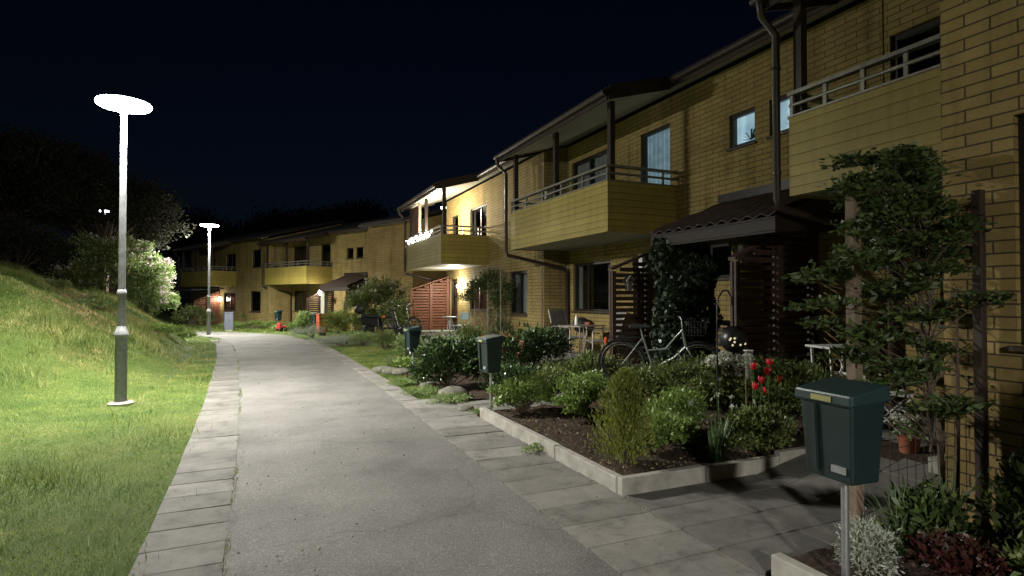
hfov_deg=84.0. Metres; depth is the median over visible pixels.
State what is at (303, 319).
shrub
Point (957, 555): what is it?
garden plant
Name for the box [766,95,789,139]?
window
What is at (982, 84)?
brick house
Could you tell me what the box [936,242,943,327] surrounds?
window
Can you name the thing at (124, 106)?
street lamp
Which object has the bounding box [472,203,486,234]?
door
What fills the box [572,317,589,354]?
charcoal grill
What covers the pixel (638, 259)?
door
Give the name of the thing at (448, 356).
laurel shrub
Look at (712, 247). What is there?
window
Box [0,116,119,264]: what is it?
tree
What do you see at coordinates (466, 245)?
brick house
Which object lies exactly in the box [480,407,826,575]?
kerb
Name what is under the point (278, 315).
mailbox
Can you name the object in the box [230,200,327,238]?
tree
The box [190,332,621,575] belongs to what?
path
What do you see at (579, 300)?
window
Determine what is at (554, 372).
shrub
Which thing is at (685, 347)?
bicycle
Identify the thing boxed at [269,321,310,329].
shrub
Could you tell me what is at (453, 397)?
ground cover
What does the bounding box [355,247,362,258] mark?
window
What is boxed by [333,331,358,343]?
shrub
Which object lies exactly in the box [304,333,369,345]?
silver border plant
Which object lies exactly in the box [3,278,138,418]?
dry grass
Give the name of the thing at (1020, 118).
window
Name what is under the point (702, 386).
shrub
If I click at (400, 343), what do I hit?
shrub
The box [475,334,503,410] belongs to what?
mailbox
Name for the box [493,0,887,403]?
brick house
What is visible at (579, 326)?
patio table
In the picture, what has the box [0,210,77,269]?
dark bush
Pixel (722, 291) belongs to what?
garden hook
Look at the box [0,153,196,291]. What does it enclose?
tree
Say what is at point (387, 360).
ornamental grass
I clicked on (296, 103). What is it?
sky
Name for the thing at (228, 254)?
window
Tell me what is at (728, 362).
hydrangea
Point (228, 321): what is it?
utility cabinet
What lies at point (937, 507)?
garden plant
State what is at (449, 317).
bistro table
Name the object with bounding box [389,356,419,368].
plant
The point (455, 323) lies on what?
door
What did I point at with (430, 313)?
privacy screen
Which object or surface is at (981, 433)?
trellis post
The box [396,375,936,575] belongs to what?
paving sand
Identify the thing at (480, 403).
garden path
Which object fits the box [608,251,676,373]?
privacy screen
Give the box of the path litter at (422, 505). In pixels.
[235,348,758,575]
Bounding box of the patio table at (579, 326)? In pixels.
[558,324,604,358]
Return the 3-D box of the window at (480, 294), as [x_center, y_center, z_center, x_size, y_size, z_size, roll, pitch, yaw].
[-1.055,0.254,18.182,0.155,0.995,1.590,0,-1,-24]
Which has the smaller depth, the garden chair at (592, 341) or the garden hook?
the garden hook
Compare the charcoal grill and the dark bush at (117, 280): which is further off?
the dark bush at (117, 280)
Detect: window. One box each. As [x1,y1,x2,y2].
[223,292,235,310]
[227,254,235,270]
[251,291,260,311]
[253,249,260,267]
[293,291,309,311]
[294,246,306,265]
[346,248,352,259]
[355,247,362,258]
[468,281,486,311]
[508,271,527,315]
[571,260,609,313]
[574,150,606,189]
[710,243,730,279]
[726,107,756,151]
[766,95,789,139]
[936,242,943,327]
[1007,115,1023,351]
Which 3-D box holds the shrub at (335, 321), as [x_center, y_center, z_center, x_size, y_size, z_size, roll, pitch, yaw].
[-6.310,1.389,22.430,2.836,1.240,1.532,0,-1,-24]
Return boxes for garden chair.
[548,309,586,357]
[585,312,625,360]
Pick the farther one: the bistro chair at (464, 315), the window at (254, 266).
the window at (254, 266)
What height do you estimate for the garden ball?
1.155 m
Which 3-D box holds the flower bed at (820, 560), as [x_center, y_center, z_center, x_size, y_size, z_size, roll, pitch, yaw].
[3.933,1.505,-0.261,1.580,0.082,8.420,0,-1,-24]
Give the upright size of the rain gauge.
1.040 m
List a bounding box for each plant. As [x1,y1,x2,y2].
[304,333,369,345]
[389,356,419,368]
[454,264,515,335]
[826,506,906,575]
[872,473,996,563]
[888,527,1021,575]
[970,443,1023,573]
[992,519,1023,575]
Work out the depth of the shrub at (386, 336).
17.67 m
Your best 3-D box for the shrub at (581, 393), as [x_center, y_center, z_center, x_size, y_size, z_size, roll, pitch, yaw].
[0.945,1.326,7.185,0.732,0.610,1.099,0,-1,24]
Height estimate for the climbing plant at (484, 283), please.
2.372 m
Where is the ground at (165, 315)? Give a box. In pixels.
[0,278,806,575]
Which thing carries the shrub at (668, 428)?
on the flower bed at (660, 457)
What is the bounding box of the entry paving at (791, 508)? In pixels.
[541,351,945,574]
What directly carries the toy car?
on the ground at (165, 315)
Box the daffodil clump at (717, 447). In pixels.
[706,412,735,462]
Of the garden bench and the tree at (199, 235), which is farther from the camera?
the tree at (199, 235)
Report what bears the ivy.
attached to the brick house at (684, 156)
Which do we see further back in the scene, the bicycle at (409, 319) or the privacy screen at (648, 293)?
the bicycle at (409, 319)
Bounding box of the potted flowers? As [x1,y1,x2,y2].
[890,410,935,453]
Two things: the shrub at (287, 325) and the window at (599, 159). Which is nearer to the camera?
the window at (599, 159)
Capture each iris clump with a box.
[853,476,924,558]
[914,447,985,507]
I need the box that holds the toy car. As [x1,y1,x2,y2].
[275,323,286,331]
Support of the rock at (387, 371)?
on the ground at (165, 315)
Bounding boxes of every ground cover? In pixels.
[386,376,418,385]
[396,383,442,397]
[421,392,472,403]
[468,407,489,415]
[520,442,545,452]
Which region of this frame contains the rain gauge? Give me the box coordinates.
[743,350,753,451]
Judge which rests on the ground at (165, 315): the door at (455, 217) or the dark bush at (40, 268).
the dark bush at (40, 268)
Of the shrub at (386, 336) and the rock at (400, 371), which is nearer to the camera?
the rock at (400, 371)
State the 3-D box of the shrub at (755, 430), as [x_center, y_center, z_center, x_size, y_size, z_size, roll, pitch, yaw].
[2.392,1.340,5.487,1.053,0.510,0.768,0,-1,-24]
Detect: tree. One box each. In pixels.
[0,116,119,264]
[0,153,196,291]
[153,205,246,269]
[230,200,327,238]
[292,197,396,225]
[778,141,1017,499]
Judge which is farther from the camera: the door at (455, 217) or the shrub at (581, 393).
the door at (455, 217)
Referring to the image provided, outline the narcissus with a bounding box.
[715,393,720,425]
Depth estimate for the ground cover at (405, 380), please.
10.30 m
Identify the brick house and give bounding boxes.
[171,220,364,326]
[256,217,388,329]
[358,208,446,331]
[397,141,579,349]
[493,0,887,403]
[749,0,944,407]
[940,0,1023,534]
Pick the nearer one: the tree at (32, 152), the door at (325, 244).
the tree at (32, 152)
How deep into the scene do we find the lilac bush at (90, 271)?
20.21 m
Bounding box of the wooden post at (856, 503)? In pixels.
[845,186,864,528]
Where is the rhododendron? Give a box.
[494,326,532,366]
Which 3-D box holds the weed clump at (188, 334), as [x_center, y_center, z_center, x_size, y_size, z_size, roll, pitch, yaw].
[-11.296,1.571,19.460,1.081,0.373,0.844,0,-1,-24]
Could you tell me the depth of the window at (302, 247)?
31.83 m
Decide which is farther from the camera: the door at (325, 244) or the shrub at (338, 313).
the door at (325, 244)
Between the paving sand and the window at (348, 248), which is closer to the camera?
the paving sand
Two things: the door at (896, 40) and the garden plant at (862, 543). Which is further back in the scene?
the door at (896, 40)
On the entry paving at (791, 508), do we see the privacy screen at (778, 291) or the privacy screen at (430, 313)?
the privacy screen at (778, 291)
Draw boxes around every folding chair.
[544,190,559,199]
[863,375,914,433]
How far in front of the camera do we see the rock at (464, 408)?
8.01 m
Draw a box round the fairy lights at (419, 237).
[406,230,431,243]
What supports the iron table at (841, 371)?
on the entry paving at (791, 508)
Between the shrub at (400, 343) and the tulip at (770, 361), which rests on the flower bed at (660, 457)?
the tulip at (770, 361)
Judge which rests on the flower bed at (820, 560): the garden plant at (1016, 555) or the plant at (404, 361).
the garden plant at (1016, 555)
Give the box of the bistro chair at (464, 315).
[450,312,469,337]
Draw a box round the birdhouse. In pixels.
[623,275,634,290]
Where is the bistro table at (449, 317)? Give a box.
[443,316,456,333]
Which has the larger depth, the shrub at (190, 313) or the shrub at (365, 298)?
the shrub at (190, 313)
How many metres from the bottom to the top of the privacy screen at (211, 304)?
2.040 m
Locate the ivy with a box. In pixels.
[645,237,723,367]
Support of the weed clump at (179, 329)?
on the ground at (165, 315)
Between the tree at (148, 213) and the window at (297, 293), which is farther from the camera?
the window at (297, 293)
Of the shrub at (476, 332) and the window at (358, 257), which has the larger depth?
the window at (358, 257)
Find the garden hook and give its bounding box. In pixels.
[716,290,731,426]
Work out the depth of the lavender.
22.42 m
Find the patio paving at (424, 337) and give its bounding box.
[421,335,461,343]
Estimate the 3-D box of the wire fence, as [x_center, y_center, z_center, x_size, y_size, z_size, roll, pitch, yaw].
[2.673,1.163,3.691,0.777,0.900,0.004,1,-1,-28]
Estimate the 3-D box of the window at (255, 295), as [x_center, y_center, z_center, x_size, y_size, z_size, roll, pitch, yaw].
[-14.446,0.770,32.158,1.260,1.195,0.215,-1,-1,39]
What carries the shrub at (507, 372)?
on the flower bed at (473, 388)
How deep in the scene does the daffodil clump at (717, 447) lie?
5.21 m
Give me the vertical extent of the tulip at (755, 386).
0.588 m
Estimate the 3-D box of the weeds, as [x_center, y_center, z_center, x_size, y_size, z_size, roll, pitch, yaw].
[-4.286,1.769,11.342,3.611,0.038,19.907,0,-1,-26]
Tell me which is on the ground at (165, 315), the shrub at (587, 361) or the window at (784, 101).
the shrub at (587, 361)
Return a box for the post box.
[315,314,328,335]
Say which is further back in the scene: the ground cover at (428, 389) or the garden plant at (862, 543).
the ground cover at (428, 389)
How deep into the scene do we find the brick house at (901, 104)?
6.17 m
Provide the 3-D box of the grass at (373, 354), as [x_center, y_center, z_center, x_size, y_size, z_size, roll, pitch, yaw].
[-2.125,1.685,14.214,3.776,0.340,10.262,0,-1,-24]
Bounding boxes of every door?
[322,244,330,265]
[451,279,456,333]
[453,216,457,233]
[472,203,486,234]
[635,259,644,359]
[643,124,669,184]
[763,242,805,362]
[893,18,939,79]
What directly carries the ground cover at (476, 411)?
on the paving sand
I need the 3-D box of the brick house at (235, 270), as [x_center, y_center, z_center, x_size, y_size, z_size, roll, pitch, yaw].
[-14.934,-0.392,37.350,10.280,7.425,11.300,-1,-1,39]
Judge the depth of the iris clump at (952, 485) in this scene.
3.41 m
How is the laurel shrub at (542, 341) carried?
on the flower bed at (473, 388)
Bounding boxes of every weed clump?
[41,278,72,288]
[71,297,115,308]
[141,322,174,331]
[163,324,186,333]
[175,329,199,338]
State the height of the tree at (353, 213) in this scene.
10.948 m
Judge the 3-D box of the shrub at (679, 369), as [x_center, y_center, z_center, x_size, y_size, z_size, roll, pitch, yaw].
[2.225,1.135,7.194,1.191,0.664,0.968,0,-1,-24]
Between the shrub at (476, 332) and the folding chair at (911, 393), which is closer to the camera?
the folding chair at (911, 393)
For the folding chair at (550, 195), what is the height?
1.227 m
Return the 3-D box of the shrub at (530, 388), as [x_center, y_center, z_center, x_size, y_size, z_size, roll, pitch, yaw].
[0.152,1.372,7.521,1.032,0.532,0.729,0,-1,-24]
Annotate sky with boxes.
[0,0,792,298]
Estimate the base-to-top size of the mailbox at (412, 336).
1.328 m
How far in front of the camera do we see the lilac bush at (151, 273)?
21.60 m
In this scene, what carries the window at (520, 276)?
in the brick house at (466, 245)
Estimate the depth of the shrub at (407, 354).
13.43 m
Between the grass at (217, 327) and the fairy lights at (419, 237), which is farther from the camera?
the grass at (217, 327)
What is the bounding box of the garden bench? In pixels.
[711,320,772,358]
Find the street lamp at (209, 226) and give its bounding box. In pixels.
[200,223,218,335]
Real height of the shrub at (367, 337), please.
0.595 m
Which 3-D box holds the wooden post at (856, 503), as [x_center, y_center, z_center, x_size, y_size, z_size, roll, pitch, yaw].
[2.192,0.572,3.641,0.074,2.480,0.070,0,-1,-24]
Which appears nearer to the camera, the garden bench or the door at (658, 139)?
the garden bench
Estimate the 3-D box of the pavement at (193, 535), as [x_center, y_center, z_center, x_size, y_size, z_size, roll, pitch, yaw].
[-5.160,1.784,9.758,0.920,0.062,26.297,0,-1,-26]
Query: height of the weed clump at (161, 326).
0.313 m
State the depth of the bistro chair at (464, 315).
17.28 m
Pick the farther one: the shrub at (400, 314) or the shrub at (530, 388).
the shrub at (400, 314)
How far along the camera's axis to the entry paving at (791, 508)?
4.33 m
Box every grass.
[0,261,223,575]
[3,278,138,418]
[162,322,335,332]
[332,335,455,399]
[382,353,394,366]
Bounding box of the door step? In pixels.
[420,330,452,335]
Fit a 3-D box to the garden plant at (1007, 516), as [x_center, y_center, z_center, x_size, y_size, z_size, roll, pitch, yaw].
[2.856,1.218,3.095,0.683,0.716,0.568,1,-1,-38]
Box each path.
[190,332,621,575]
[454,390,564,415]
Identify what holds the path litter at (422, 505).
on the path at (392, 487)
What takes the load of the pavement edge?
on the ground at (165, 315)
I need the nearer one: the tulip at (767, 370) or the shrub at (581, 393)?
the tulip at (767, 370)
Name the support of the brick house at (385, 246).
on the ground at (165, 315)
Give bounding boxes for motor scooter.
[354,302,404,335]
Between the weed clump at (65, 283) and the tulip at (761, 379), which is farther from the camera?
the weed clump at (65, 283)
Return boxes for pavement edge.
[307,340,417,400]
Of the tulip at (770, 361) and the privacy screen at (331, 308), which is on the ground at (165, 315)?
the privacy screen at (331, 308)
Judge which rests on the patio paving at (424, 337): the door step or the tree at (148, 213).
the door step
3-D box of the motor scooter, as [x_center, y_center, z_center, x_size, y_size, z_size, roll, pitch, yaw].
[-4.661,1.087,20.105,1.942,1.195,0.620,0,-1,11]
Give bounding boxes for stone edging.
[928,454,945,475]
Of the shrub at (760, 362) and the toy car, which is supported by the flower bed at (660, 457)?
the shrub at (760, 362)
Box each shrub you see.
[171,302,216,325]
[219,320,282,328]
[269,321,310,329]
[292,309,314,331]
[316,310,385,333]
[327,308,350,334]
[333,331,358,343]
[343,273,410,334]
[346,330,376,346]
[370,329,398,349]
[377,293,424,332]
[390,333,426,353]
[400,342,423,357]
[406,327,501,386]
[448,322,492,339]
[472,361,539,390]
[486,372,555,412]
[501,321,577,367]
[526,363,571,396]
[536,348,627,376]
[550,368,611,417]
[599,358,676,408]
[627,407,701,453]
[639,385,712,429]
[644,350,708,391]
[671,359,762,414]
[706,399,802,455]
[726,349,808,409]
[759,352,840,415]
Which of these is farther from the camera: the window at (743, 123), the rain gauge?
the window at (743, 123)
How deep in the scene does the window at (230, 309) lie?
34.18 m
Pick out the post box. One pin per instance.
(318, 319)
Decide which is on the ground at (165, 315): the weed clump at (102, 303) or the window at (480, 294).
the weed clump at (102, 303)
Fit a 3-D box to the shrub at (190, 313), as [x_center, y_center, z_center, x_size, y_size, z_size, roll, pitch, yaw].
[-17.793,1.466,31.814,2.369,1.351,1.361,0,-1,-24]
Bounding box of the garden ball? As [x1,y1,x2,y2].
[720,326,747,412]
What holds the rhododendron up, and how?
on the flower bed at (473, 388)
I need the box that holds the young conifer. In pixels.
[584,366,657,465]
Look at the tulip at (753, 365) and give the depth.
5.93 m
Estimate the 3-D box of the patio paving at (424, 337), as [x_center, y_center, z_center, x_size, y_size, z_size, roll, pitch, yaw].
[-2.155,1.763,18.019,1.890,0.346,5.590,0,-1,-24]
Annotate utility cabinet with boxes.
[223,312,233,330]
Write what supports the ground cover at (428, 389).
on the flower bed at (473, 388)
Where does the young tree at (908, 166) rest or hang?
on the ground at (165, 315)
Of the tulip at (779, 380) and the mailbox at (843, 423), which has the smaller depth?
the mailbox at (843, 423)
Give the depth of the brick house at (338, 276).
29.26 m
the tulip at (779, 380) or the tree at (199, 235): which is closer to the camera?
the tulip at (779, 380)
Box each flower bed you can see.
[404,362,590,399]
[493,395,803,475]
[791,530,1023,575]
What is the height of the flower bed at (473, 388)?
0.326 m
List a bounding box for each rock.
[372,365,389,372]
[381,367,396,374]
[392,368,409,374]
[419,381,436,387]
[438,386,468,400]
[458,405,473,410]
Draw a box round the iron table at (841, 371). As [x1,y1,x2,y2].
[805,344,864,377]
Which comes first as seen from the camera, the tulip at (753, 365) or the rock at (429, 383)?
the tulip at (753, 365)
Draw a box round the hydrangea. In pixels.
[696,350,754,403]
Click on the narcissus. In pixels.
(718, 405)
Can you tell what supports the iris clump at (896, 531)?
on the flower bed at (820, 560)
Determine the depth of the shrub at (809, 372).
5.97 m
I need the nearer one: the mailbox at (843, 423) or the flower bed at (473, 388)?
the mailbox at (843, 423)
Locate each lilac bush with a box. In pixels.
[42,230,148,295]
[107,239,180,315]
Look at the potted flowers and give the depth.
4.95 m
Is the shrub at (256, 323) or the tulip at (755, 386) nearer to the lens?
the tulip at (755, 386)
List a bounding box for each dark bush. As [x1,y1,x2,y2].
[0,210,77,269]
[2,248,113,288]
[45,261,146,309]
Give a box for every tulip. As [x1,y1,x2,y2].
[750,362,756,404]
[752,382,757,392]
[758,376,764,405]
[764,367,770,403]
[766,358,772,403]
[777,375,783,406]
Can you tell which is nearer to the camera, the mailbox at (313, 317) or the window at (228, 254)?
the mailbox at (313, 317)
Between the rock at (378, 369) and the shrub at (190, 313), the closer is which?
the rock at (378, 369)
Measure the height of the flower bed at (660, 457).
0.347 m
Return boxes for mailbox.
[274,310,282,322]
[310,312,319,331]
[403,326,420,363]
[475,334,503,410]
[795,377,889,575]
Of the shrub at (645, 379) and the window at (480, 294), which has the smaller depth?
the shrub at (645, 379)
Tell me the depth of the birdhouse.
9.69 m
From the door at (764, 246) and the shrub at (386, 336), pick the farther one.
the shrub at (386, 336)
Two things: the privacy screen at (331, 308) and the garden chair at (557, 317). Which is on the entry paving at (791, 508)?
the garden chair at (557, 317)
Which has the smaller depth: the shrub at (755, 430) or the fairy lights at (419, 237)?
the shrub at (755, 430)
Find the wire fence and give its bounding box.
[889,393,954,533]
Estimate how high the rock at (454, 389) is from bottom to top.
0.306 m
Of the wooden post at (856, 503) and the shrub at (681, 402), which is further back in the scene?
the shrub at (681, 402)
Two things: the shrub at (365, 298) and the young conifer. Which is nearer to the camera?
the young conifer
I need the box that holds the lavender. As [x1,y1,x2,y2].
[288,323,324,337]
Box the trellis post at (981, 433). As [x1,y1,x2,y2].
[971,189,989,531]
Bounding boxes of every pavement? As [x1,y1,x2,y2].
[128,340,239,575]
[398,398,764,575]
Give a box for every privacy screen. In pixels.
[193,291,219,323]
[306,291,333,327]
[409,276,448,329]
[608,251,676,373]
[728,233,818,398]
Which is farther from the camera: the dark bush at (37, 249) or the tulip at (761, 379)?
the dark bush at (37, 249)
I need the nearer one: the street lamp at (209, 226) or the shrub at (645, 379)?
the shrub at (645, 379)
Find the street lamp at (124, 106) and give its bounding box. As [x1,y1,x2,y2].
[94,94,151,406]
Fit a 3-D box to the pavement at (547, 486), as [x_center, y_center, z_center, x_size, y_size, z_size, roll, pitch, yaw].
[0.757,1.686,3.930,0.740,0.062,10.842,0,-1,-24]
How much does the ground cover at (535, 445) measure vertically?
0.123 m
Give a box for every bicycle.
[381,302,421,335]
[598,306,722,380]
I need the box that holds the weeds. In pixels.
[123,345,756,575]

